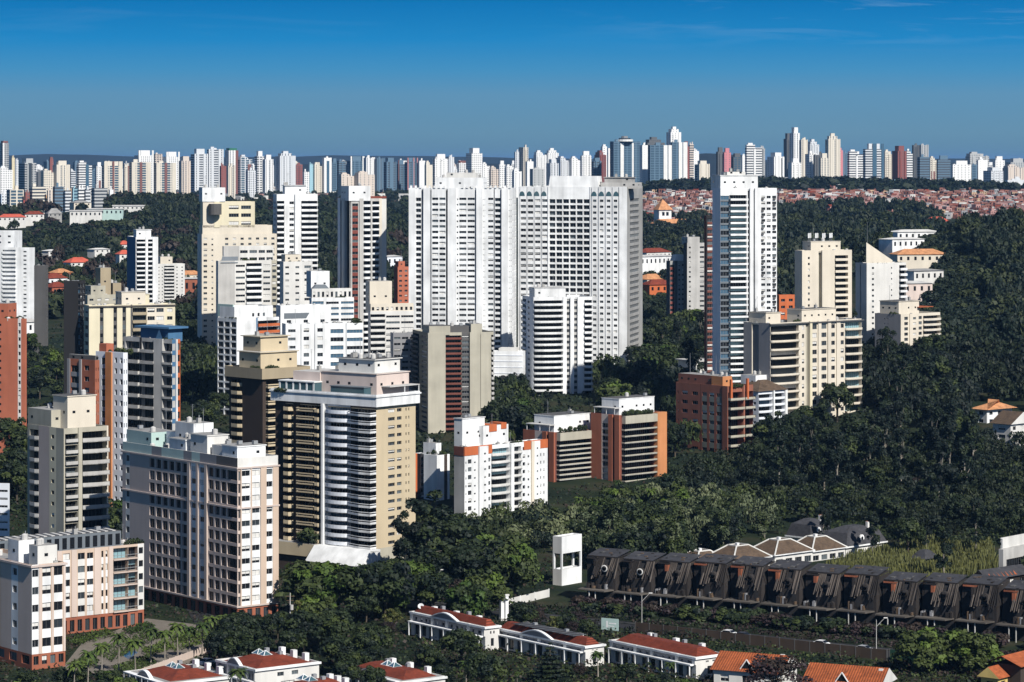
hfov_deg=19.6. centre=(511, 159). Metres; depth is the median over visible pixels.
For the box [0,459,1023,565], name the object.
woods
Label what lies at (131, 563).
window
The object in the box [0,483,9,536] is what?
block
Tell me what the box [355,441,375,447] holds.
window
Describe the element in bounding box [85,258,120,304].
concrete blocks
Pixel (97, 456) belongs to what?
window
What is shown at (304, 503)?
window
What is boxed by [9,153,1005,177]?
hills
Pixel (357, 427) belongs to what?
window
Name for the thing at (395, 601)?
broadleaf tree
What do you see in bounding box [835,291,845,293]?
window
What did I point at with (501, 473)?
window
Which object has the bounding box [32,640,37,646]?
window
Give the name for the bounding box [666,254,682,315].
panel tower
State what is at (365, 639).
broadleaf tree
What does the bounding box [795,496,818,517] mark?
broadleaf tree
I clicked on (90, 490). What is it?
window
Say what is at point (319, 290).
terrace block
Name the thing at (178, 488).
window
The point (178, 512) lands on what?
window
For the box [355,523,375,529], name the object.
window
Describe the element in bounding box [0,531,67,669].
corner building
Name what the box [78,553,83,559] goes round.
window
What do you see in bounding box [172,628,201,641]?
hedge
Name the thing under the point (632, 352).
broadleaf tree
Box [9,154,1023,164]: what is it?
hills
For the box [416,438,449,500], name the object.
building
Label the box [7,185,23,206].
block
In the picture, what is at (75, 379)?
window
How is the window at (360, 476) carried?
in the crown tower at (345, 440)
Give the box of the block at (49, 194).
[47,187,52,202]
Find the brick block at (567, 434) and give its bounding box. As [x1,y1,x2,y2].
[523,402,591,481]
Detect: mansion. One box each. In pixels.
[785,515,828,540]
[823,521,887,553]
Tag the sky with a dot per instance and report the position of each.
(497, 78)
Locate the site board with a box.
[601,618,618,632]
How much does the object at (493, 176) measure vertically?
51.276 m
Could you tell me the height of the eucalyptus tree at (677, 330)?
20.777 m
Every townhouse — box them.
[123,659,233,681]
[214,646,320,681]
[293,673,348,681]
[341,658,447,681]
[408,603,501,650]
[498,621,605,666]
[578,547,630,600]
[607,632,718,679]
[613,551,665,606]
[649,552,700,610]
[685,553,737,608]
[722,556,776,611]
[760,559,813,616]
[797,563,849,621]
[836,565,890,624]
[875,571,927,626]
[915,572,967,630]
[955,574,1009,633]
[996,580,1023,642]
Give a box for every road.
[186,608,246,657]
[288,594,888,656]
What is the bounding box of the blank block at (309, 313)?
[276,302,330,333]
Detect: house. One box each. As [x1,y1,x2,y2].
[0,214,25,228]
[24,211,43,225]
[27,319,33,332]
[41,249,52,256]
[46,208,62,222]
[48,268,71,274]
[48,273,67,282]
[48,282,63,291]
[63,257,87,266]
[69,200,90,209]
[87,248,109,257]
[115,250,126,263]
[120,240,126,247]
[185,270,196,276]
[185,277,196,294]
[387,255,401,265]
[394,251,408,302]
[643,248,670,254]
[643,254,671,272]
[643,274,661,282]
[643,279,665,294]
[698,193,705,198]
[710,650,798,681]
[777,294,794,319]
[802,662,896,681]
[879,237,923,257]
[889,249,943,268]
[891,229,935,237]
[906,268,943,283]
[906,281,931,303]
[942,196,949,201]
[975,564,1023,585]
[977,651,1023,681]
[987,208,995,213]
[998,533,1023,566]
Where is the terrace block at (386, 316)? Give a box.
[366,276,413,355]
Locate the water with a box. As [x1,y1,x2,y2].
[124,651,137,658]
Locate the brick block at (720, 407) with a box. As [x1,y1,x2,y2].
[676,369,754,454]
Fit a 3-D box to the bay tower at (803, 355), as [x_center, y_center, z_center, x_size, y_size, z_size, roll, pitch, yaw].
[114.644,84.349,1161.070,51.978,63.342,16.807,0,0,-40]
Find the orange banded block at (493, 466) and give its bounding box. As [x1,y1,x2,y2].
[453,413,547,516]
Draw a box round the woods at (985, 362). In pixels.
[861,328,1023,425]
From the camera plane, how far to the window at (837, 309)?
1239.87 m
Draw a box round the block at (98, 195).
[91,184,107,207]
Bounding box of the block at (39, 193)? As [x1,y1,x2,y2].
[29,183,45,213]
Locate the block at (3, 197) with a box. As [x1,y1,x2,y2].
[0,190,6,204]
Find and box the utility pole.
[286,593,294,611]
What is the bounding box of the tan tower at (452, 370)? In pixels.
[411,319,493,433]
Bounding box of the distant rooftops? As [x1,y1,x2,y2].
[13,177,787,200]
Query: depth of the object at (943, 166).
4305.63 m
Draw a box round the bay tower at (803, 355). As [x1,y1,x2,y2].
[744,296,863,416]
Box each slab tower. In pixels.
[409,166,515,349]
[518,174,642,364]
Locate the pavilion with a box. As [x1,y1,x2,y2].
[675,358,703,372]
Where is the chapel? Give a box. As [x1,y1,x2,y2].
[652,199,688,223]
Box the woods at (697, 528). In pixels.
[574,487,787,557]
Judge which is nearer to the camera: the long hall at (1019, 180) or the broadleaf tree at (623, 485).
the broadleaf tree at (623, 485)
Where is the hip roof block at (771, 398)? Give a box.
[741,369,787,427]
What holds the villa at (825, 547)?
on the ground at (562, 594)
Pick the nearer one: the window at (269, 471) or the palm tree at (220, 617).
the palm tree at (220, 617)
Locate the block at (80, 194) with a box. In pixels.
[77,185,84,200]
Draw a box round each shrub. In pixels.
[570,595,596,607]
[586,602,607,611]
[600,597,625,611]
[605,599,632,610]
[608,602,631,613]
[629,600,659,616]
[656,603,679,615]
[674,603,700,618]
[687,606,713,621]
[699,607,720,620]
[712,606,736,621]
[723,611,748,623]
[724,613,750,624]
[737,607,766,621]
[746,612,767,624]
[752,615,767,625]
[760,611,793,622]
[763,612,791,627]
[775,617,793,630]
[780,616,812,630]
[789,623,803,629]
[795,615,814,628]
[811,620,826,630]
[813,616,847,632]
[827,626,839,632]
[842,623,862,634]
[846,621,872,635]
[855,622,877,635]
[867,624,883,636]
[877,625,901,638]
[892,621,921,635]
[917,624,947,637]
[937,630,949,638]
[982,629,1004,644]
[986,632,1010,645]
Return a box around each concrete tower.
[338,183,386,353]
[682,233,703,311]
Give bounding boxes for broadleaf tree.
[0,417,26,442]
[0,446,26,489]
[0,458,26,503]
[3,430,26,451]
[15,669,40,681]
[27,333,40,350]
[27,349,39,362]
[27,362,34,367]
[27,365,47,383]
[27,367,57,398]
[38,344,56,355]
[40,349,63,378]
[46,361,56,379]
[49,360,63,380]
[50,381,63,393]
[51,667,78,681]
[75,667,91,681]
[95,669,123,680]
[100,673,122,681]
[108,498,121,530]
[108,506,121,533]
[112,676,137,681]
[180,342,198,352]
[180,359,191,367]
[180,368,206,400]
[190,399,220,420]
[193,343,215,351]
[194,404,226,421]
[199,348,212,354]
[202,631,237,658]
[207,391,228,419]
[207,625,218,637]
[215,628,244,656]
[216,622,249,656]
[217,614,254,654]
[228,609,260,632]
[235,628,271,656]
[254,614,276,635]
[266,610,288,640]
[273,629,307,649]
[274,559,356,605]
[280,610,326,651]
[289,600,303,613]
[297,595,342,640]
[313,563,380,609]
[317,607,354,630]
[317,610,354,637]
[317,636,354,662]
[331,660,360,679]
[345,648,371,664]
[350,594,381,623]
[350,629,380,650]
[351,622,384,645]
[354,625,393,650]
[355,561,415,620]
[359,665,386,681]
[365,645,386,660]
[370,558,408,564]
[371,577,415,608]
[381,607,402,621]
[381,621,396,631]
[382,558,434,612]
[400,533,446,560]
[411,584,448,606]
[413,569,453,605]
[413,643,444,665]
[413,656,426,665]
[421,551,452,572]
[432,516,457,526]
[432,656,448,665]
[434,664,454,676]
[435,523,451,542]
[439,628,482,665]
[441,517,490,545]
[442,579,462,599]
[443,580,496,615]
[444,548,464,579]
[447,547,502,579]
[449,538,504,572]
[450,512,466,518]
[461,572,513,616]
[462,652,508,681]
[475,532,526,549]
[478,399,514,423]
[488,568,513,583]
[491,403,533,440]
[494,545,543,596]
[507,601,539,622]
[508,427,515,439]
[510,397,542,418]
[531,607,546,622]
[546,616,566,628]
[547,506,561,512]
[558,678,570,681]
[560,613,578,627]
[560,663,572,672]
[564,621,578,630]
[573,663,587,674]
[576,505,597,556]
[577,619,597,635]
[587,496,622,510]
[591,533,618,552]
[594,380,632,411]
[596,377,621,386]
[597,504,644,530]
[599,486,638,501]
[600,494,627,532]
[601,363,629,381]
[605,483,630,489]
[609,521,637,556]
[615,487,641,501]
[615,663,636,681]
[616,528,659,555]
[620,501,656,521]
[623,345,646,360]
[625,359,661,383]
[633,484,645,496]
[634,522,654,531]
[637,344,679,374]
[639,372,673,410]
[642,500,663,512]
[643,324,654,342]
[646,673,657,681]
[647,511,672,526]
[648,305,665,316]
[651,520,692,537]
[652,508,688,516]
[652,516,666,552]
[652,672,670,681]
[654,337,683,358]
[655,323,687,340]
[655,529,698,553]
[656,488,691,504]
[657,473,689,490]
[658,384,675,397]
[659,327,687,339]
[659,497,684,509]
[659,515,686,555]
[661,314,685,323]
[661,679,675,681]
[667,417,675,442]
[667,423,692,456]
[668,309,703,320]
[671,504,692,530]
[673,678,697,681]
[678,339,698,357]
[683,333,703,350]
[689,495,712,544]
[700,506,748,534]
[706,517,746,544]
[708,508,730,548]
[720,492,742,515]
[745,654,815,681]
[750,419,788,441]
[751,512,772,540]
[768,467,792,483]
[777,412,813,442]
[783,473,809,488]
[789,457,816,470]
[790,405,825,425]
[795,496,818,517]
[818,382,855,421]
[828,482,855,499]
[838,414,877,439]
[839,436,864,464]
[844,421,883,459]
[850,490,870,508]
[864,466,887,484]
[873,495,891,509]
[875,399,914,423]
[876,497,906,523]
[887,523,902,545]
[890,517,926,550]
[890,626,950,670]
[912,339,917,347]
[912,351,952,378]
[915,479,931,493]
[916,333,950,352]
[926,377,960,395]
[927,450,938,460]
[929,408,965,429]
[939,627,1003,670]
[940,324,945,339]
[942,427,983,455]
[945,495,976,526]
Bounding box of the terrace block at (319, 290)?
[306,267,353,321]
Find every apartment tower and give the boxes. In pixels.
[0,230,34,318]
[27,389,109,534]
[121,404,279,616]
[127,225,157,302]
[158,248,184,301]
[197,176,276,344]
[216,246,276,344]
[273,182,317,304]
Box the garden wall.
[509,589,548,604]
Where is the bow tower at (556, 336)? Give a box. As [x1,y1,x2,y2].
[521,275,592,393]
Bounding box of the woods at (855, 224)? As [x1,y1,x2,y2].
[777,195,951,294]
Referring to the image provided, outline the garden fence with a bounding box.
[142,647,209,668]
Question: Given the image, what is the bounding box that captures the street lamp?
[876,617,887,648]
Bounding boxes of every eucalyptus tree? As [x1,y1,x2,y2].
[391,510,422,561]
[398,490,454,565]
[529,389,538,400]
[543,388,553,412]
[630,384,647,394]
[652,325,669,344]
[670,321,683,358]
[680,337,703,372]
[688,311,703,335]
[758,410,782,465]
[763,426,794,486]
[790,435,811,472]
[803,416,822,454]
[803,419,821,460]
[812,398,833,433]
[814,429,833,489]
[819,507,832,534]
[820,429,845,482]
[853,456,862,480]
[857,426,879,483]
[859,412,880,455]
[865,510,879,551]
[875,326,896,359]
[875,415,898,464]
[884,373,907,401]
[886,374,901,400]
[890,400,906,443]
[891,427,912,480]
[892,341,913,375]
[916,403,934,452]
[917,406,943,454]
[918,514,932,545]
[927,439,959,499]
[933,525,954,572]
[934,420,957,485]
[939,398,959,426]
[950,432,976,485]
[960,410,984,460]
[969,496,989,548]
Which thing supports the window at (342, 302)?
in the terrace block at (319, 290)
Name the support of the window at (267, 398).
in the terrace tower at (267, 361)
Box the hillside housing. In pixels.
[643,188,1023,220]
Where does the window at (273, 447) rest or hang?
in the terrace tower at (267, 361)
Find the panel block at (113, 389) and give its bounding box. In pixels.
[96,343,133,503]
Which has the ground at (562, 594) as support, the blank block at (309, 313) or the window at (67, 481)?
the blank block at (309, 313)
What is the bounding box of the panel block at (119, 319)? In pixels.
[84,287,175,354]
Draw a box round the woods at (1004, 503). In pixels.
[667,423,1023,534]
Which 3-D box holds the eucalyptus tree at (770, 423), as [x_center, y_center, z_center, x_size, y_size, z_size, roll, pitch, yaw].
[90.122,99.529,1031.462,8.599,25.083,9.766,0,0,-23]
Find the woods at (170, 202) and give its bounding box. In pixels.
[103,188,408,217]
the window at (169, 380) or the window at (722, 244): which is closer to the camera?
the window at (169, 380)
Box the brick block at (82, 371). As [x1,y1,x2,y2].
[67,354,98,423]
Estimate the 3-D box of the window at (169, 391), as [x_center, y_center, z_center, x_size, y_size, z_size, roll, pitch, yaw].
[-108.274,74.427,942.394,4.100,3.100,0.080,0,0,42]
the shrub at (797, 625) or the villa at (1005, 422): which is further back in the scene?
the villa at (1005, 422)
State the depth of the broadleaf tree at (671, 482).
971.04 m
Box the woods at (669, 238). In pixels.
[643,208,711,345]
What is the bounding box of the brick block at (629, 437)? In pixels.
[591,392,666,481]
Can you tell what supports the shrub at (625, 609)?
on the ground at (562, 594)
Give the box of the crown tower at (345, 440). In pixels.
[269,337,420,568]
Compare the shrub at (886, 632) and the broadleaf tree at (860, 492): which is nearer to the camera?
the shrub at (886, 632)
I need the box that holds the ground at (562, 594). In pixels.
[0,194,1023,681]
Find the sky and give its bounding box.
[0,0,1023,159]
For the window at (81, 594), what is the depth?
721.45 m
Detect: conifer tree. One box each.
[449,668,456,681]
[531,642,569,681]
[646,537,658,561]
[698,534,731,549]
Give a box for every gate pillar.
[499,594,503,620]
[504,594,508,620]
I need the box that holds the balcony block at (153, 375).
[124,322,187,429]
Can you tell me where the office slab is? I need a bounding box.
[34,259,47,354]
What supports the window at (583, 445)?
in the brick block at (567, 434)
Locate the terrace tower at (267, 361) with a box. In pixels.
[225,317,309,454]
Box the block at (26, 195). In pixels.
[24,190,29,202]
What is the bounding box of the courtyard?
[63,618,210,675]
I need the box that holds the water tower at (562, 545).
[553,533,581,585]
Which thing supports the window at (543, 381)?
in the bow tower at (556, 336)
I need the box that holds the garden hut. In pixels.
[912,549,935,560]
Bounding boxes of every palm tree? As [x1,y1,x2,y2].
[65,661,83,681]
[79,650,97,681]
[92,642,112,669]
[109,632,127,670]
[124,638,145,669]
[142,627,160,662]
[156,629,173,659]
[168,622,187,655]
[180,625,196,651]
[193,621,213,657]
[202,615,219,651]
[216,614,227,622]
[227,668,248,681]
[458,661,466,681]
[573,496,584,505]
[590,651,605,676]
[613,479,621,484]
[643,488,657,497]
[663,662,675,672]
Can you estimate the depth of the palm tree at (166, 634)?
672.60 m
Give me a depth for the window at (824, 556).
851.73 m
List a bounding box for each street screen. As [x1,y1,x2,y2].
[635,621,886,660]
[889,649,994,669]
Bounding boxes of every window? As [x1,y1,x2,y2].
[0,648,3,656]
[10,651,16,660]
[23,655,28,663]
[32,569,37,576]
[32,587,37,594]
[32,605,37,611]
[32,622,37,629]
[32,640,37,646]
[34,429,38,435]
[34,440,38,446]
[34,452,38,457]
[34,463,38,468]
[34,474,38,479]
[34,485,38,490]
[34,496,38,502]
[34,507,38,513]
[34,518,38,524]
[34,656,37,664]
[42,567,49,576]
[42,585,49,593]
[42,602,49,611]
[42,620,49,628]
[42,637,49,646]
[42,655,46,663]
[50,654,54,662]
[54,566,61,574]
[54,584,61,592]
[54,601,61,609]
[54,618,61,627]
[54,636,61,644]
[55,539,58,549]
[59,653,62,661]
[62,538,66,548]
[63,553,68,559]
[65,434,74,438]
[65,445,74,450]
[65,456,74,461]
[65,467,74,472]
[65,478,74,483]
[65,490,74,495]
[65,501,74,506]
[65,512,74,517]
[65,523,74,528]
[70,537,74,548]
[70,620,73,631]
[72,365,78,371]
[72,376,78,382]
[78,537,81,547]
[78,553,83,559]
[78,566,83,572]
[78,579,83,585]
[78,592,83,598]
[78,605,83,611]
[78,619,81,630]
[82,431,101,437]
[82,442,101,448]
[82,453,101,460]
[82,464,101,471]
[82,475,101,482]
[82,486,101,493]
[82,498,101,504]
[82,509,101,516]
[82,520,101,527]
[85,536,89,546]
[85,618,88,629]
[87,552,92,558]
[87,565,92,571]
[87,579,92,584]
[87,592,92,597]
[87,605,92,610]
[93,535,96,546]
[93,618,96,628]
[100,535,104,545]
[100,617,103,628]
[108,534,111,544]
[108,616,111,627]
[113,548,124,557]
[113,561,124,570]
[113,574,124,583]
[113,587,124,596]
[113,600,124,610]
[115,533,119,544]
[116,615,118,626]
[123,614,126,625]
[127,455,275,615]
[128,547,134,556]
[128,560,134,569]
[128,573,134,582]
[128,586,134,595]
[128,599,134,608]
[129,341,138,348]
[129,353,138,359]
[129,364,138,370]
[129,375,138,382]
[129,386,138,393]
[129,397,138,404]
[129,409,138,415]
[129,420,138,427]
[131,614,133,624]
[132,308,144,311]
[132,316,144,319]
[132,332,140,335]
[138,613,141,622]
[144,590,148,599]
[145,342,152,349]
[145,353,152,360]
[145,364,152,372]
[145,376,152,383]
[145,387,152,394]
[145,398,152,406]
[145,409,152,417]
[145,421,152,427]
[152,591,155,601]
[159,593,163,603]
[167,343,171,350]
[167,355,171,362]
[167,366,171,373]
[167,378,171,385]
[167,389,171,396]
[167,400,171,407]
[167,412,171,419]
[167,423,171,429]
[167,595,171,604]
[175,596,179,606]
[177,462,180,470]
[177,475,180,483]
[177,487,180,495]
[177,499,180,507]
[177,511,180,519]
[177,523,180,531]
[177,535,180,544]
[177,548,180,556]
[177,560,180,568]
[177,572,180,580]
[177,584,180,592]
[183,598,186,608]
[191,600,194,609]
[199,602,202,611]
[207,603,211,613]
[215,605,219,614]
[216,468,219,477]
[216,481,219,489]
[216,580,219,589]
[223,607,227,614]
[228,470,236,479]
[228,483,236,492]
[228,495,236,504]
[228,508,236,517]
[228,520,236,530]
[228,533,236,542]
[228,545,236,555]
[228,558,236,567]
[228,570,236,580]
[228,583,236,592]
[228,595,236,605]
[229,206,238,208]
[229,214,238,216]
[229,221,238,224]
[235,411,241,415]
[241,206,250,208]
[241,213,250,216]
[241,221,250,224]
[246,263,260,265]
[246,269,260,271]
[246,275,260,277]
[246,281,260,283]
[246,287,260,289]
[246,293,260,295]
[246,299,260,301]
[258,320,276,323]
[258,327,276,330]
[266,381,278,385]
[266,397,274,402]
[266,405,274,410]
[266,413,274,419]
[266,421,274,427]
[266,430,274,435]
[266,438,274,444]
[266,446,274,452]
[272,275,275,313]
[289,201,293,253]
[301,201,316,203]
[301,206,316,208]
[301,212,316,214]
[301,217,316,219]
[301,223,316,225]
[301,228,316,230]
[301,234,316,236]
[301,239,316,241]
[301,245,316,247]
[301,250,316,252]
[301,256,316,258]
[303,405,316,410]
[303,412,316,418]
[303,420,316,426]
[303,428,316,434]
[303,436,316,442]
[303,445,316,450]
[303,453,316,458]
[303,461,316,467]
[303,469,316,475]
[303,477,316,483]
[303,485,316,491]
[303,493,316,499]
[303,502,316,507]
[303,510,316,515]
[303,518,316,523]
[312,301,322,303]
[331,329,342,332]
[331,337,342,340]
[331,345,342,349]
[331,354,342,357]
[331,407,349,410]
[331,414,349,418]
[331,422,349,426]
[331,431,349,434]
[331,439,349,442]
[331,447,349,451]
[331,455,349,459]
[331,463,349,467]
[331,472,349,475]
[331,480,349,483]
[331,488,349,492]
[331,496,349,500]
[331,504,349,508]
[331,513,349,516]
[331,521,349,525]
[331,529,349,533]
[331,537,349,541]
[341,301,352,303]
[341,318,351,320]
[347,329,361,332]
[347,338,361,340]
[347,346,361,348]
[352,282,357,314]
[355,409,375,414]
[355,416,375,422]
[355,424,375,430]
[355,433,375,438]
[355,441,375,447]
[355,449,375,455]
[355,457,375,463]
[355,466,375,471]
[355,474,375,480]
[355,482,375,488]
[355,490,375,496]
[355,499,375,504]
[355,507,375,513]
[355,515,375,521]
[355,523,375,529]
[355,532,375,538]
[355,540,375,546]
[370,314,383,316]
[370,320,383,322]
[370,326,383,328]
[370,332,383,334]
[370,338,383,340]
[370,344,383,346]
[370,350,383,352]
[386,315,399,317]
[386,321,399,323]
[386,327,399,329]
[388,408,408,539]
[422,626,425,635]
[432,198,512,332]
[439,629,442,638]
[491,455,505,460]
[491,463,505,468]
[491,471,505,476]
[491,479,505,483]
[491,486,505,491]
[491,494,505,499]
[492,448,505,452]
[501,637,504,647]
[509,639,513,649]
[521,199,616,361]
[529,643,533,653]
[534,300,560,303]
[534,306,560,308]
[534,312,560,314]
[534,317,560,320]
[534,323,560,326]
[534,329,560,331]
[534,335,560,337]
[534,340,560,343]
[534,346,560,348]
[534,352,560,354]
[534,357,560,360]
[534,363,560,366]
[534,369,560,371]
[534,374,560,377]
[534,380,560,383]
[534,386,560,389]
[538,645,541,655]
[557,439,584,444]
[557,444,584,448]
[557,449,584,453]
[557,454,584,458]
[557,459,584,463]
[557,464,584,468]
[557,468,584,473]
[557,473,584,478]
[558,649,562,659]
[567,301,576,393]
[567,651,571,661]
[616,651,619,661]
[622,423,648,428]
[622,429,648,435]
[622,435,648,441]
[622,442,648,447]
[622,448,648,454]
[622,454,648,460]
[622,461,648,467]
[622,467,648,473]
[622,474,648,479]
[624,653,627,663]
[643,657,646,667]
[651,659,654,669]
[679,664,682,675]
[707,665,712,673]
[721,196,728,199]
[721,202,728,205]
[721,207,728,211]
[721,213,728,216]
[721,219,728,222]
[721,225,728,228]
[721,231,728,234]
[721,237,728,240]
[721,243,728,246]
[721,248,728,252]
[721,254,728,258]
[721,260,728,263]
[721,266,728,269]
[721,272,728,275]
[721,278,728,281]
[721,284,728,287]
[721,289,728,293]
[721,295,728,299]
[721,301,728,304]
[721,307,728,310]
[721,313,728,316]
[721,319,728,322]
[721,325,728,328]
[721,330,728,334]
[721,336,728,340]
[721,342,728,345]
[721,348,728,351]
[721,354,728,357]
[721,360,728,363]
[721,366,728,369]
[721,674,728,680]
[728,392,737,397]
[728,401,737,407]
[728,410,737,416]
[728,420,737,425]
[728,429,737,435]
[728,438,737,444]
[729,195,745,198]
[729,201,745,203]
[729,207,745,209]
[729,213,745,215]
[729,218,745,221]
[729,224,745,227]
[729,230,745,233]
[729,236,745,239]
[729,242,745,244]
[729,248,745,250]
[729,254,745,256]
[729,259,745,262]
[729,265,745,268]
[729,271,745,274]
[729,277,745,280]
[729,283,745,286]
[729,289,745,291]
[729,294,745,297]
[729,300,745,303]
[729,306,745,309]
[729,312,745,315]
[729,318,745,321]
[729,324,743,327]
[729,330,743,332]
[729,335,743,338]
[729,341,743,344]
[729,347,743,350]
[729,353,743,356]
[729,359,743,362]
[729,365,743,368]
[729,371,743,374]
[742,675,750,681]
[758,394,768,397]
[758,400,768,403]
[758,407,768,410]
[758,413,768,416]
[771,325,795,331]
[771,334,795,339]
[771,342,795,348]
[771,350,795,356]
[771,359,795,365]
[771,367,795,373]
[771,376,795,382]
[780,384,795,389]
[788,392,795,398]
[788,401,795,406]
[802,326,803,379]
[821,554,826,559]
[835,255,845,257]
[835,261,845,263]
[835,267,845,269]
[835,273,845,275]
[835,279,845,281]
[835,285,845,287]
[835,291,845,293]
[835,296,845,299]
[835,302,845,305]
[836,308,845,311]
[836,314,845,316]
[845,322,858,327]
[845,330,858,335]
[845,339,858,344]
[845,347,858,352]
[845,355,858,360]
[845,363,858,368]
[845,371,858,377]
[845,380,858,385]
[845,404,858,410]
[847,388,858,393]
[923,315,936,317]
[923,320,936,323]
[923,326,936,328]
[923,331,936,333]
[1006,556,1023,565]
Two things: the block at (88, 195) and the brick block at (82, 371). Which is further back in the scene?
the block at (88, 195)
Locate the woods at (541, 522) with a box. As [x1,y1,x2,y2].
[416,481,756,546]
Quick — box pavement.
[412,599,999,660]
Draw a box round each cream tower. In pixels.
[795,228,851,317]
[856,242,907,344]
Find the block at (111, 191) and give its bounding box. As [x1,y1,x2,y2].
[109,186,113,194]
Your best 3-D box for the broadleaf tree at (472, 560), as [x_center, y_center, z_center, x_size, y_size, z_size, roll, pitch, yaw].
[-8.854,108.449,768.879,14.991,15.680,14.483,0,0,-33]
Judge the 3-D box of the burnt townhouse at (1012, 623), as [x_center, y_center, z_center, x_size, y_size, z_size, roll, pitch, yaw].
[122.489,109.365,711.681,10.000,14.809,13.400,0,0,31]
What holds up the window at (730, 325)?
in the white tower at (744, 241)
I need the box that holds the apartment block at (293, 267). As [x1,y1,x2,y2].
[280,252,311,304]
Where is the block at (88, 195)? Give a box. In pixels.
[85,186,90,201]
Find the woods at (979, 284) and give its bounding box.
[913,206,1023,346]
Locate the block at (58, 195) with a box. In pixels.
[53,183,63,211]
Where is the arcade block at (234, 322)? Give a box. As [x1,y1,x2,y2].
[217,304,279,414]
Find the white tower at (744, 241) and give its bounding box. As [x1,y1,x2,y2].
[710,160,776,382]
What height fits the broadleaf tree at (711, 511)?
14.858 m
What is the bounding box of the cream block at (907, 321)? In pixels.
[875,285,940,346]
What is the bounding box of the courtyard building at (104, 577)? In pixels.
[0,524,143,633]
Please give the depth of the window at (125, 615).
729.15 m
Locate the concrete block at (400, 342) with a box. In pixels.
[390,331,412,389]
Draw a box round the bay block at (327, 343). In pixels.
[282,312,362,368]
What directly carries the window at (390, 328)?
in the terrace block at (386, 316)
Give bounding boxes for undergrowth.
[0,322,922,513]
[0,476,659,681]
[414,617,984,681]
[448,599,742,644]
[626,614,1022,680]
[660,440,1023,543]
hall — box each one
[493,347,524,379]
[1005,177,1023,184]
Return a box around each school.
[69,210,102,224]
[87,208,123,219]
[112,205,144,211]
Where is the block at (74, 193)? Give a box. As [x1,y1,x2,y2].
[72,186,77,201]
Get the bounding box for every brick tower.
[0,299,26,452]
[704,215,711,373]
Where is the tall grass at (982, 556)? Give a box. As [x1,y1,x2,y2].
[823,534,998,582]
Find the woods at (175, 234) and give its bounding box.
[0,190,408,319]
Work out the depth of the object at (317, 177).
4602.76 m
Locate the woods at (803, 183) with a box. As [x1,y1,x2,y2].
[642,175,1023,192]
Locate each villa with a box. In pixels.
[687,548,712,562]
[712,542,772,566]
[754,537,814,564]
[797,534,847,560]
[973,399,1017,422]
[990,410,1023,447]
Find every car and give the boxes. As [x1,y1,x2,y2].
[199,657,215,664]
[721,629,736,632]
[813,639,829,643]
[856,644,870,647]
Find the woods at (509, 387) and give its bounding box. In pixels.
[175,318,703,448]
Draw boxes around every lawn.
[95,630,159,660]
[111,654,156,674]
[158,630,209,651]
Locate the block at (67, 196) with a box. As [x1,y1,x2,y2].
[64,188,70,211]
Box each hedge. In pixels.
[66,627,116,645]
[71,657,100,667]
[122,620,155,634]
[142,640,171,655]
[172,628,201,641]
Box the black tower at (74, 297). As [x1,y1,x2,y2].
[64,273,84,393]
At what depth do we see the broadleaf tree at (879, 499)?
936.42 m

